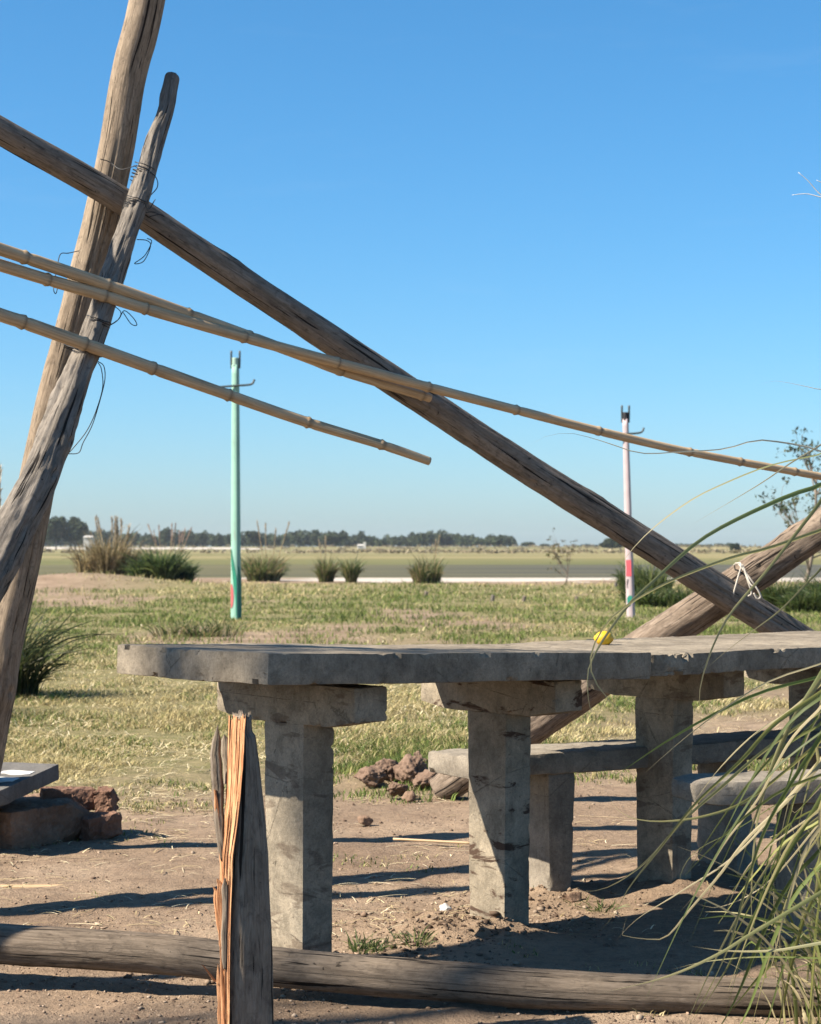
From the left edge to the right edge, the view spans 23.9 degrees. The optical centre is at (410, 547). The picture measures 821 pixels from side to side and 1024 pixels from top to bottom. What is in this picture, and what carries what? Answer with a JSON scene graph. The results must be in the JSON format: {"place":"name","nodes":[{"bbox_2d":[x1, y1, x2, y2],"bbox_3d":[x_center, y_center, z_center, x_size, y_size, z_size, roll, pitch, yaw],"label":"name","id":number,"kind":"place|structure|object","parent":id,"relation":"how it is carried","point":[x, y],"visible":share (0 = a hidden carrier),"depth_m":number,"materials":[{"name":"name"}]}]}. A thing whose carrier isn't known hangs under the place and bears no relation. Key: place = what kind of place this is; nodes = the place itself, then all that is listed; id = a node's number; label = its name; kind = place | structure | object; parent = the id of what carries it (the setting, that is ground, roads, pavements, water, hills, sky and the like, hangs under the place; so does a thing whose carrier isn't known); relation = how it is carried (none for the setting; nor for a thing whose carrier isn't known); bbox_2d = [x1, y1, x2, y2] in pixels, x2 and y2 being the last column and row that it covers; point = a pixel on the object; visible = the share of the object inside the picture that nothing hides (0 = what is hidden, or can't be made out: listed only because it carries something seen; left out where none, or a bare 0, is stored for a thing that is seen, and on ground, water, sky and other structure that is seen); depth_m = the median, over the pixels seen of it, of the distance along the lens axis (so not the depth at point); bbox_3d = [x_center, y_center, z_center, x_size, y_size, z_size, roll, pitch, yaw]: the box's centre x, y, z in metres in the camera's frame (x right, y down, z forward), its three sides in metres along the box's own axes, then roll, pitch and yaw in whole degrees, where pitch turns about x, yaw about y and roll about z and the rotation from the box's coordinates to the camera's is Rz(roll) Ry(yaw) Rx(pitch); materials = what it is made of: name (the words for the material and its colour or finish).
{"place":"outdoors","nodes":[
{"label":"outdoors","id":0,"kind":"place"},
{"bbox_2d":[0,547,820,1023],"bbox_3d":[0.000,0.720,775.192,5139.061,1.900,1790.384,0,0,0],"label":"ground","id":1,"kind":"structure","parent":0,"point":[136,867],"depth_m":6.30,"materials":[{"name":"soil"}]},
{"bbox_2d":[0,884,63,887],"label":"bamboo stick","id":2,"kind":"object","parent":1,"relation":"on","point":[26,885],"visible":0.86,"depth_m":6.00,"materials":[{"name":"wood"}]},
{"bbox_2d":[0,793,89,849],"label":"rubble block","id":3,"kind":"object","parent":1,"relation":"on","point":[33,819],"depth_m":6.87,"materials":[{"name":"grey concrete"}]},
{"bbox_2d":[0,762,58,805],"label":"paving slab","id":4,"kind":"object","parent":3,"relation":"on","point":[18,780],"depth_m":6.83,"materials":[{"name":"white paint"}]},
{"bbox_2d":[39,786,95,810],"bbox_3d":[-1.262,0.924,7.119,0.207,0.094,0.106,0,0,-18],"label":"rubble block","id":5,"kind":"object","parent":3,"relation":"on","point":[82,795],"depth_m":7.09,"materials":[{"name":"brown stone"}]},
{"bbox_2d":[45,516,66,550],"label":"tree","id":6,"kind":"object","parent":1,"relation":"on","point":[56,528],"visible":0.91,"depth_m":557.95,"materials":[{"name":"green plant"}]},
{"bbox_2d":[0,464,113,697],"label":"pampas clump","id":7,"kind":"object","parent":1,"relation":"on","point":[28,684],"visible":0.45,"depth_m":13.54,"materials":[{"name":"plant"}]},
{"bbox_2d":[62,516,88,550],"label":"tree","id":8,"kind":"object","parent":1,"relation":"on","point":[74,527],"visible":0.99,"depth_m":558.74,"materials":[{"name":"green plant"}]},
{"bbox_2d":[0,0,164,773],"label":"leaning pole","id":9,"kind":"object","parent":1,"relation":"on","point":[136,45],"visible":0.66,"depth_m":6.53,"materials":[{"name":"beige wood"}]},
{"bbox_2d":[84,536,93,550],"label":"house","id":10,"kind":"structure","parent":1,"relation":"on","point":[85,542],"depth_m":545.00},
{"bbox_2d":[0,72,179,601],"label":"tied pole","id":11,"kind":"object","parent":1,"relation":"on","point":[24,508],"visible":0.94,"depth_m":6.02,"materials":[{"name":"brown wood"}]},
{"bbox_2d":[53,250,110,328],"bbox_3d":[-1.075,-0.845,6.303,0.108,0.294,0.378,0,0,-28],"label":"tie wire","id":12,"kind":"object","parent":11,"relation":"attached to","point":[86,315],"visible":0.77,"depth_m":6.16,"materials":[{"name":"grey metal"}]},
{"bbox_2d":[63,344,105,453],"bbox_3d":[-1.032,-0.475,6.135,0.134,0.364,0.126,0,0,0],"label":"tie wire","id":13,"kind":"object","parent":11,"relation":"attached to","point":[65,345],"visible":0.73,"depth_m":6.13,"materials":[{"name":"grey metal"}]},
{"bbox_2d":[110,307,136,325],"bbox_3d":[-0.973,-0.781,6.236,0.148,0.144,0.124,0,0,-35],"label":"tie wire","id":14,"kind":"object","parent":11,"relation":"attached to","point":[125,316],"visible":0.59,"depth_m":6.23,"materials":[{"name":"grey metal"}]},
{"bbox_2d":[100,159,157,194],"bbox_3d":[-0.934,-1.227,6.434,0.200,0.131,0.073,0,0,7],"label":"tie wire","id":15,"kind":"object","parent":11,"relation":"attached to","point":[135,170],"visible":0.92,"depth_m":6.41,"materials":[{"name":"grey metal"}]},
{"bbox_2d":[121,195,164,263],"bbox_3d":[-0.880,-1.045,6.371,0.140,0.223,0.078,0,0,0],"label":"tie wire","id":16,"kind":"object","parent":11,"relation":"attached to","point":[126,199],"visible":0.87,"depth_m":6.37,"materials":[{"name":"grey metal"}]},
{"bbox_2d":[0,308,431,464],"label":"bamboo pole","id":17,"kind":"object","parent":11,"relation":"attached to","point":[43,329],"visible":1,"depth_m":6.23,"materials":[{"name":"beige wood"}]},
{"bbox_2d":[0,242,431,401],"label":"bamboo pole","id":18,"kind":"object","parent":11,"relation":"attached to","point":[22,257],"visible":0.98,"depth_m":6.22,"materials":[{"name":"beige wood"}]},
{"bbox_2d":[0,259,820,479],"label":"bamboo pole","id":19,"kind":"object","parent":11,"relation":"attached to","point":[57,282],"visible":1,"depth_m":6.62,"materials":[{"name":"beige wood"}]},
{"bbox_2d":[78,811,122,840],"bbox_3d":[-1.131,1.010,7.019,0.143,0.106,0.126,0,0,-37],"label":"rubble block","id":20,"kind":"object","parent":1,"relation":"on","point":[102,825],"depth_m":6.97,"materials":[{"name":"brown stone"}]},
{"bbox_2d":[93,786,119,811],"bbox_3d":[-1.115,0.930,7.100,0.081,0.107,0.082,0,0,21],"label":"rubble block","id":21,"kind":"object","parent":20,"relation":"on","point":[106,798],"depth_m":7.07,"materials":[{"name":"beige stone"}]},
{"bbox_2d":[60,513,146,575],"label":"shore clump","id":22,"kind":"object","parent":1,"relation":"on","point":[102,558],"visible":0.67,"depth_m":60.86,"materials":[{"name":"plant"}]},
{"bbox_2d":[114,545,201,581],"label":"shore clump","id":23,"kind":"object","parent":1,"relation":"on","point":[172,567],"visible":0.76,"depth_m":56.11,"materials":[{"name":"green plant"}]},
{"bbox_2d":[158,527,170,546],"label":"tree","id":24,"kind":"object","parent":1,"relation":"on","point":[165,533],"visible":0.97,"depth_m":698.72,"materials":[{"name":"green plant"}]},
{"bbox_2d":[147,522,191,556],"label":"shore clump","id":25,"kind":"object","parent":1,"relation":"on","point":[172,530],"visible":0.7,"depth_m":67.32,"materials":[{"name":"plant"}]},
{"bbox_2d":[142,613,259,637],"bbox_3d":[-2.519,0.918,23.013,1.458,0.317,1.132,0,0,-21],"label":"weed tuft","id":26,"kind":"object","parent":1,"relation":"on","point":[211,630],"visible":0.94,"depth_m":22.82,"materials":[{"name":"green plant"}]},
{"bbox_2d":[195,533,206,545],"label":"tree","id":27,"kind":"object","parent":1,"relation":"on","point":[201,538],"visible":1,"depth_m":698.93,"materials":[{"name":"green plant"}]},
{"bbox_2d":[202,710,273,1023],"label":"splintered post","id":28,"kind":"object","parent":1,"relation":"on","point":[244,979],"visible":1,"depth_m":4.02,"materials":[{"name":"brown wood"}]},
{"bbox_2d":[221,351,254,618],"bbox_3d":[-2.459,-0.807,27.459,0.534,3.955,0.151,0,0,0],"label":"concrete post","id":29,"kind":"object","parent":1,"relation":"on","point":[236,598],"visible":0.91,"depth_m":27.42,"materials":[{"name":"green paint"}]},
{"bbox_2d":[244,531,263,546],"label":"tree","id":30,"kind":"object","parent":1,"relation":"on","point":[252,537],"visible":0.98,"depth_m":638.73,"materials":[{"name":"green plant"}]},
{"bbox_2d":[228,521,293,581],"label":"shore clump","id":31,"kind":"object","parent":1,"relation":"on","point":[270,569],"visible":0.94,"depth_m":59.89,"materials":[{"name":"plant"}]},
{"bbox_2d":[310,535,345,581],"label":"shore clump","id":32,"kind":"object","parent":1,"relation":"on","point":[324,572],"visible":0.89,"depth_m":58.35,"materials":[{"name":"plant"}]},
{"bbox_2d":[321,532,347,544],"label":"tree","id":33,"kind":"object","parent":1,"relation":"on","point":[333,538],"visible":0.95,"depth_m":638.45,"materials":[{"name":"green plant"}]},
{"bbox_2d":[334,555,368,582],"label":"shore clump","id":34,"kind":"object","parent":1,"relation":"on","point":[351,573],"visible":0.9,"depth_m":57.53,"materials":[{"name":"green plant"}]},
{"bbox_2d":[357,542,365,548],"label":"house","id":35,"kind":"structure","parent":1,"relation":"on","point":[361,546],"depth_m":599.92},
{"bbox_2d":[357,815,372,825],"bbox_3d":[-0.172,1.036,7.350,0.061,0.041,0.042,0,0,-20],"label":"stone","id":36,"kind":"object","parent":1,"relation":"on","point":[366,820],"visible":1,"depth_m":7.33,"materials":[{"name":"brown stone"}]},
{"bbox_2d":[353,764,387,788],"bbox_3d":[-0.173,1.003,8.460,0.133,0.111,0.129,0,0,-25],"label":"dirt clod","id":37,"kind":"object","parent":1,"relation":"on","point":[373,775],"visible":0.99,"depth_m":8.42,"materials":[{"name":"brown soil"}]},
{"bbox_2d":[375,758,398,781],"bbox_3d":[-0.089,0.994,8.594,0.189,0.127,0.133,0,0,-34],"label":"dirt clod","id":38,"kind":"object","parent":1,"relation":"on","point":[386,765],"visible":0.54,"depth_m":8.54,"materials":[{"name":"brown soil"}]},
{"bbox_2d":[44,529,730,546],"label":"distant woodland","id":39,"kind":"object","parent":1,"relation":"on","point":[302,538],"visible":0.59,"depth_m":725.64,"materials":[{"name":"green plant"}]},
{"bbox_2d":[343,924,438,953],"bbox_3d":[-0.051,1.021,5.051,0.265,0.079,0.238,0,0,0],"label":"weed tuft","id":40,"kind":"object","parent":1,"relation":"on","point":[364,944],"visible":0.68,"depth_m":5.03,"materials":[{"name":"green plant"}]},
{"bbox_2d":[387,781,408,796],"bbox_3d":[-0.052,1.011,8.108,0.089,0.070,0.095,0,0,10],"label":"dirt clod","id":41,"kind":"object","parent":1,"relation":"on","point":[394,789],"visible":0.97,"depth_m":8.08,"materials":[{"name":"brown soil"}]},
{"bbox_2d":[0,751,802,1023],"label":"soil crumbs","id":42,"kind":"object","parent":1,"relation":"on","point":[440,946],"visible":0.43,"depth_m":5.15,"materials":[{"name":"brown soil"}]},
{"bbox_2d":[0,115,814,632],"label":"cross beam","id":43,"kind":"structure","parent":1,"relation":"on","point":[596,511],"depth_m":6.95,"materials":[{"name":"brown wood"}]},
{"bbox_2d":[401,791,416,801],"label":"stone","id":44,"kind":"object","parent":1,"relation":"on","point":[409,796],"visible":1,"depth_m":7.99,"materials":[{"name":"brown stone"}]},
{"bbox_2d":[0,923,820,1016],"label":"fallen rail","id":45,"kind":"object","parent":1,"relation":"on","point":[300,969],"visible":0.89,"depth_m":4.41,"materials":[{"name":"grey wood"}]},
{"bbox_2d":[0,611,820,935],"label":"straw","id":46,"kind":"object","parent":1,"relation":"on","point":[340,923],"visible":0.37,"depth_m":9.58,"materials":[{"name":"beige plant"}]},
{"bbox_2d":[393,754,427,785],"bbox_3d":[-0.006,0.975,8.499,0.141,0.142,0.166,0,0,25],"label":"dirt clod","id":47,"kind":"object","parent":1,"relation":"on","point":[409,767],"visible":0.81,"depth_m":8.46,"materials":[{"name":"brown soil"}]},
{"bbox_2d":[413,750,427,762],"bbox_3d":[0.040,0.989,8.796,0.070,0.138,0.082,0,0,-22],"label":"dirt clod","id":48,"kind":"object","parent":1,"relation":"on","point":[417,753],"visible":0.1,"depth_m":8.78,"materials":[{"name":"brown soil"}]},
{"bbox_2d":[413,769,436,788],"bbox_3d":[0.071,1.004,8.384,0.127,0.096,0.122,0,0,0],"label":"dirt clod","id":49,"kind":"object","parent":1,"relation":"on","point":[424,777],"visible":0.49,"depth_m":8.35,"materials":[{"name":"brown soil"}]},
{"bbox_2d":[406,534,447,583],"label":"shore clump","id":50,"kind":"object","parent":1,"relation":"on","point":[425,573],"visible":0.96,"depth_m":56.41,"materials":[{"name":"plant"}]},
{"bbox_2d":[393,838,468,843],"bbox_3d":[0.080,1.038,6.850,0.298,0.009,0.010,0,0,20],"label":"straw stalk","id":51,"kind":"object","parent":1,"relation":"on","point":[435,841],"visible":0.91,"depth_m":6.85,"materials":[{"name":"plant"}]},
{"bbox_2d":[43,544,820,553],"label":"bank scrub","id":52,"kind":"object","parent":1,"relation":"on","point":[479,548],"visible":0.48,"depth_m":359.84,"materials":[{"name":"green plant"}]},
{"bbox_2d":[440,903,451,910],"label":"stone","id":53,"kind":"object","parent":1,"relation":"on","point":[444,906],"visible":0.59,"depth_m":5.57,"materials":[{"name":"white stone"}]},
{"bbox_2d":[117,631,820,951],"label":"concrete table","id":54,"kind":"object","parent":1,"relation":"on","point":[301,700],"visible":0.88,"depth_m":5.10,"materials":[{"name":"grey concrete"}]},
{"bbox_2d":[594,631,613,644],"bbox_3d":[0.578,0.272,5.795,0.051,0.045,0.050,0,0,43],"label":"lemon","id":55,"kind":"object","parent":54,"relation":"on","point":[609,639],"visible":0.81,"depth_m":5.78,"materials":[{"name":"yellow food"}]},
{"bbox_2d":[491,536,503,546],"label":"tree","id":56,"kind":"object","parent":1,"relation":"on","point":[495,541],"visible":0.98,"depth_m":639.41,"materials":[{"name":"green plant"}]},
{"bbox_2d":[521,542,534,546],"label":"tree","id":57,"kind":"object","parent":1,"relation":"on","point":[527,543],"visible":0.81,"depth_m":798.45,"materials":[{"name":"green plant"}]},
{"bbox_2d":[545,528,577,582],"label":"bare shrub","id":58,"kind":"object","parent":1,"relation":"on","point":[558,550],"visible":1,"depth_m":57.51,"materials":[{"name":"brown plant"}]},
{"bbox_2d":[562,892,581,902],"bbox_3d":[0.473,1.034,5.706,0.059,0.041,0.044,0,0,29],"label":"stone","id":59,"kind":"object","parent":1,"relation":"on","point":[572,897],"visible":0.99,"depth_m":5.70,"materials":[{"name":"brown stone"}]},
{"bbox_2d":[563,895,635,912],"bbox_3d":[0.547,1.038,5.640,0.222,0.058,0.202,0,0,28],"label":"weed tuft","id":60,"kind":"object","parent":1,"relation":"on","point":[597,909],"visible":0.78,"depth_m":5.61,"materials":[{"name":"green plant"}]},
{"bbox_2d":[599,538,622,548],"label":"tree","id":61,"kind":"object","parent":1,"relation":"on","point":[610,543],"visible":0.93,"depth_m":558.22,"materials":[{"name":"green plant"}]},
{"bbox_2d":[428,728,820,891],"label":"concrete bench","id":62,"kind":"object","parent":1,"relation":"on","point":[555,767],"visible":0.6,"depth_m":5.86,"materials":[{"name":"grey concrete"}]},
{"bbox_2d":[430,508,820,798],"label":"slanting log","id":63,"kind":"object","parent":1,"relation":"on","point":[694,614],"visible":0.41,"depth_m":7.71,"materials":[{"name":"brown wood"}]},
{"bbox_2d":[733,562,762,599],"bbox_3d":[1.317,0.142,7.566,0.118,0.168,0.253,0,0,13],"label":"tie string","id":64,"kind":"object","parent":63,"relation":"attached to","point":[742,567],"visible":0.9,"depth_m":7.46,"materials":[{"name":"white fabric"}]},
{"bbox_2d":[621,405,644,616],"bbox_3d":[3.163,-0.451,28.332,0.514,3.248,0.135,0,0,0],"label":"concrete post","id":65,"kind":"object","parent":1,"relation":"on","point":[625,421],"visible":0.83,"depth_m":28.30,"materials":[{"name":"white paint"}]},
{"bbox_2d":[609,557,676,592],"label":"shore clump","id":66,"kind":"object","parent":1,"relation":"on","point":[642,578],"visible":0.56,"depth_m":44.52,"materials":[{"name":"plant"}]},
{"bbox_2d":[613,582,693,607],"bbox_3d":[4.748,0.822,33.864,2.517,0.494,1.328,0,0,31],"label":"bush","id":67,"kind":"object","parent":1,"relation":"on","point":[669,598],"visible":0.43,"depth_m":33.87,"materials":[{"name":"green plant"}]},
{"bbox_2d":[545,172,820,1023],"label":"pampas plant","id":68,"kind":"object","parent":1,"relation":"on","point":[779,919],"visible":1,"depth_m":4.09,"materials":[{"name":"plant"}]},
{"bbox_2d":[729,543,741,549],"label":"tree","id":69,"kind":"object","parent":1,"relation":"on","point":[735,546],"visible":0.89,"depth_m":419.48,"materials":[{"name":"green plant"}]},
{"bbox_2d":[671,769,820,949],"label":"concrete bench","id":70,"kind":"object","parent":1,"relation":"on","point":[689,787],"visible":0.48,"depth_m":5.05,"materials":[{"name":"grey concrete"}]},
{"bbox_2d":[756,572,814,607],"bbox_3d":[6.373,0.749,33.822,1.244,0.660,1.548,0,0,-26],"label":"bush","id":71,"kind":"object","parent":1,"relation":"on","point":[770,591],"visible":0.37,"depth_m":33.53,"materials":[{"name":"green plant"}]},
{"bbox_2d":[755,426,820,582],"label":"tree","id":72,"kind":"object","parent":1,"relation":"on","point":[781,507],"visible":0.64,"depth_m":38.84,"materials":[{"name":"green plant"}]},
{"bbox_2d":[764,583,820,612],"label":"bush","id":73,"kind":"object","parent":1,"relation":"on","point":[808,601],"visible":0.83,"depth_m":31.26,"materials":[{"name":"green plant"}]},
{"bbox_2d":[786,565,820,594],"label":"bush","id":74,"kind":"object","parent":1,"relation":"on","point":[814,584],"visible":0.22,"depth_m":35.42,"materials":[{"name":"green plant"}]},
{"bbox_2d":[0,0,820,546],"label":"sky","id":75,"kind":"structure","parent":0,"point":[577,210],"materials":[{"name":"blue"}]},
{"bbox_2d":[3,569,820,1016],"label":"grass","id":76,"kind":"structure","parent":0,"point":[383,741],"depth_m":14.09,"materials":[{"name":"green plant"}]},
{"bbox_2d":[38,565,820,577],"bbox_3d":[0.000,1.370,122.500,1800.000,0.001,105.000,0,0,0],"label":"lagoon","id":77,"kind":"structure","parent":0,"point":[459,571],"depth_m":109.97,"materials":[{"name":"liquid"}]}
]}

